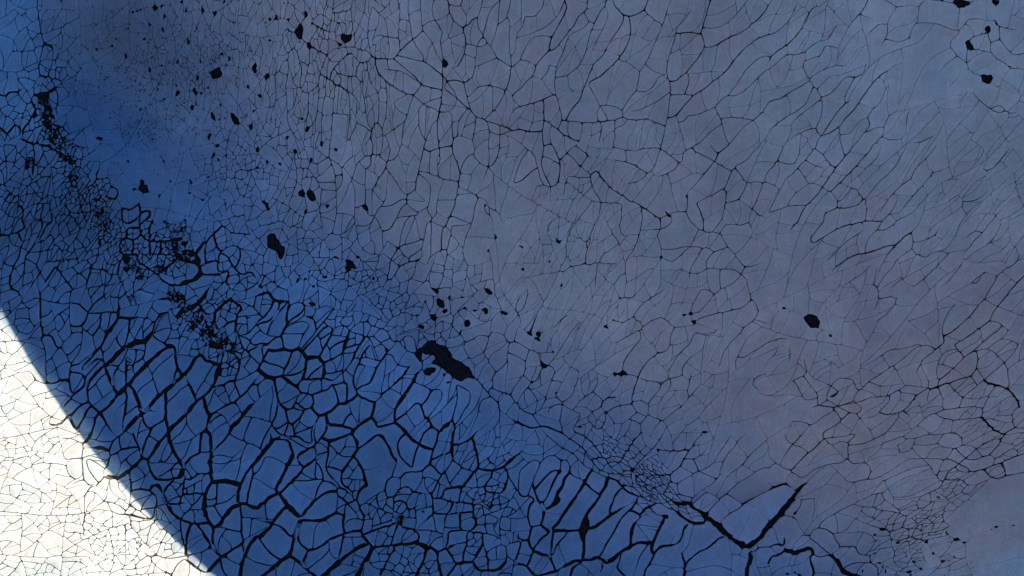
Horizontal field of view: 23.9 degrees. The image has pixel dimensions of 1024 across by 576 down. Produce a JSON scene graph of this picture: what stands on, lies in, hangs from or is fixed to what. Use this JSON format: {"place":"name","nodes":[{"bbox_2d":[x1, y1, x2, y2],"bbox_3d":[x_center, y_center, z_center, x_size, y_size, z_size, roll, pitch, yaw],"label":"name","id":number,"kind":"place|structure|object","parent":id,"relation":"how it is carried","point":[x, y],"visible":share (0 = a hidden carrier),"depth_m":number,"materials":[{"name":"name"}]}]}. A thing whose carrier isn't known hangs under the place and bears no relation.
{"place":"outdoors","nodes":[
{"label":"outdoors","id":0,"kind":"place"},
{"bbox_2d":[25,90,404,548],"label":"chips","id":1,"kind":"object","parent":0,"point":[141,542],"visible":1,"depth_m":4.53,"materials":[{"name":"black"}]},
{"bbox_2d":[29,0,992,575],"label":"dark crumbs","id":2,"kind":"object","parent":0,"point":[161,156],"visible":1,"depth_m":4.53,"materials":[{"name":"black"}]},
{"bbox_2d":[0,0,1023,575],"bbox_3d":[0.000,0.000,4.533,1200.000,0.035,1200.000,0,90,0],"label":"ground","id":3,"kind":"structure","parent":0,"point":[686,216],"depth_m":4.54,"materials":[{"name":"soil"}]},
{"bbox_2d":[138,180,148,193],"bbox_3d":[-0.690,-0.190,4.534,0.021,0.008,0.028,0,90,0],"label":"bare patch","id":4,"kind":"object","parent":3,"relation":"on","point":[143,188],"visible":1,"depth_m":4.53,"materials":[{"name":"black"}]},
{"bbox_2d":[210,68,221,78],"bbox_3d":[-0.555,-0.402,4.542,0.023,0.007,0.021,-31,90,0],"label":"bare patch","id":5,"kind":"object","parent":3,"relation":"on","point":[216,73],"visible":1,"depth_m":4.54,"materials":[{"name":"black"}]},
{"bbox_2d":[231,113,239,124],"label":"bare patch","id":6,"kind":"object","parent":3,"relation":"on","point":[235,119],"visible":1,"depth_m":4.54,"materials":[{"name":"black"}]},
{"bbox_2d":[267,233,284,258],"bbox_3d":[-0.443,-0.078,4.540,0.027,0.008,0.056,-36,90,0],"label":"bare patch","id":7,"kind":"object","parent":3,"relation":"on","point":[273,243],"visible":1,"depth_m":4.54,"materials":[{"name":"black"}]},
{"bbox_2d":[294,24,303,39],"bbox_3d":[-0.400,-0.481,4.544,0.021,0.007,0.034,0,90,0],"label":"bare patch","id":8,"kind":"object","parent":3,"relation":"on","point":[298,31],"visible":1,"depth_m":4.54,"materials":[{"name":"black"}]},
{"bbox_2d":[298,189,305,196],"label":"bare patch","id":9,"kind":"object","parent":3,"relation":"on","point":[301,193],"visible":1,"depth_m":4.54,"materials":[{"name":"black"}]},
{"bbox_2d":[307,189,315,200],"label":"bare patch","id":10,"kind":"object","parent":3,"relation":"on","point":[311,195],"visible":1,"depth_m":4.54,"materials":[{"name":"black"}]},
{"bbox_2d":[340,34,351,43],"bbox_3d":[-0.311,-0.469,4.543,0.024,0.008,0.019,0,90,0],"label":"bare patch","id":11,"kind":"object","parent":3,"relation":"on","point":[345,39],"visible":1,"depth_m":4.54,"materials":[{"name":"black"}]},
{"bbox_2d":[345,259,357,271],"bbox_3d":[-0.305,-0.043,4.542,0.024,0.007,0.025,-18,90,0],"label":"bare patch","id":12,"kind":"object","parent":3,"relation":"on","point":[350,264],"visible":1,"depth_m":4.54,"materials":[{"name":"black"}]},
{"bbox_2d":[436,298,444,307],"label":"bare patch","id":13,"kind":"object","parent":3,"relation":"on","point":[440,303],"visible":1,"depth_m":4.54,"materials":[{"name":"black"}]},
{"bbox_2d":[413,340,476,380],"bbox_3d":[-0.122,0.137,4.539,0.130,0.010,0.050,27,90,0],"label":"bare patch","id":14,"kind":"object","parent":3,"relation":"on","point":[433,347],"visible":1,"depth_m":4.54,"materials":[{"name":"black"}]},
{"bbox_2d":[442,59,447,67],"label":"bare patch","id":15,"kind":"object","parent":3,"relation":"on","point":[444,63],"visible":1,"depth_m":4.54,"materials":[{"name":"black"}]},
{"bbox_2d":[464,320,470,326],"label":"bare patch","id":16,"kind":"object","parent":3,"relation":"on","point":[466,323],"visible":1,"depth_m":4.54,"materials":[{"name":"black"}]},
{"bbox_2d":[540,360,547,367],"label":"bare patch","id":17,"kind":"object","parent":3,"relation":"on","point":[543,365],"visible":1,"depth_m":4.54,"materials":[{"name":"black"}]},
{"bbox_2d":[613,370,626,376],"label":"bare patch","id":18,"kind":"object","parent":3,"relation":"on","point":[622,372],"visible":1,"depth_m":4.54,"materials":[{"name":"black"}]},
{"bbox_2d":[804,314,819,327],"bbox_3d":[0.564,0.063,4.537,0.025,0.008,0.035,-36,90,0],"label":"bare patch","id":19,"kind":"object","parent":3,"relation":"on","point":[812,321],"visible":1,"depth_m":4.54,"materials":[{"name":"black"}]},
{"bbox_2d":[953,0,969,8],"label":"bare patch","id":20,"kind":"object","parent":3,"relation":"on","point":[959,4],"visible":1,"depth_m":4.54,"materials":[{"name":"black"}]},
{"bbox_2d":[965,40,973,50],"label":"bare patch","id":21,"kind":"object","parent":3,"relation":"on","point":[969,46],"visible":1,"depth_m":4.54,"materials":[{"name":"black"}]},
{"bbox_2d":[981,74,992,83],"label":"bare patch","id":22,"kind":"object","parent":3,"relation":"on","point":[986,79],"visible":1,"depth_m":4.54,"materials":[{"name":"black"}]},
{"bbox_2d":[992,0,998,5],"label":"bare patch","id":23,"kind":"object","parent":3,"relation":"on","point":[995,2],"visible":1,"depth_m":4.54,"materials":[{"name":"black"}]}
]}

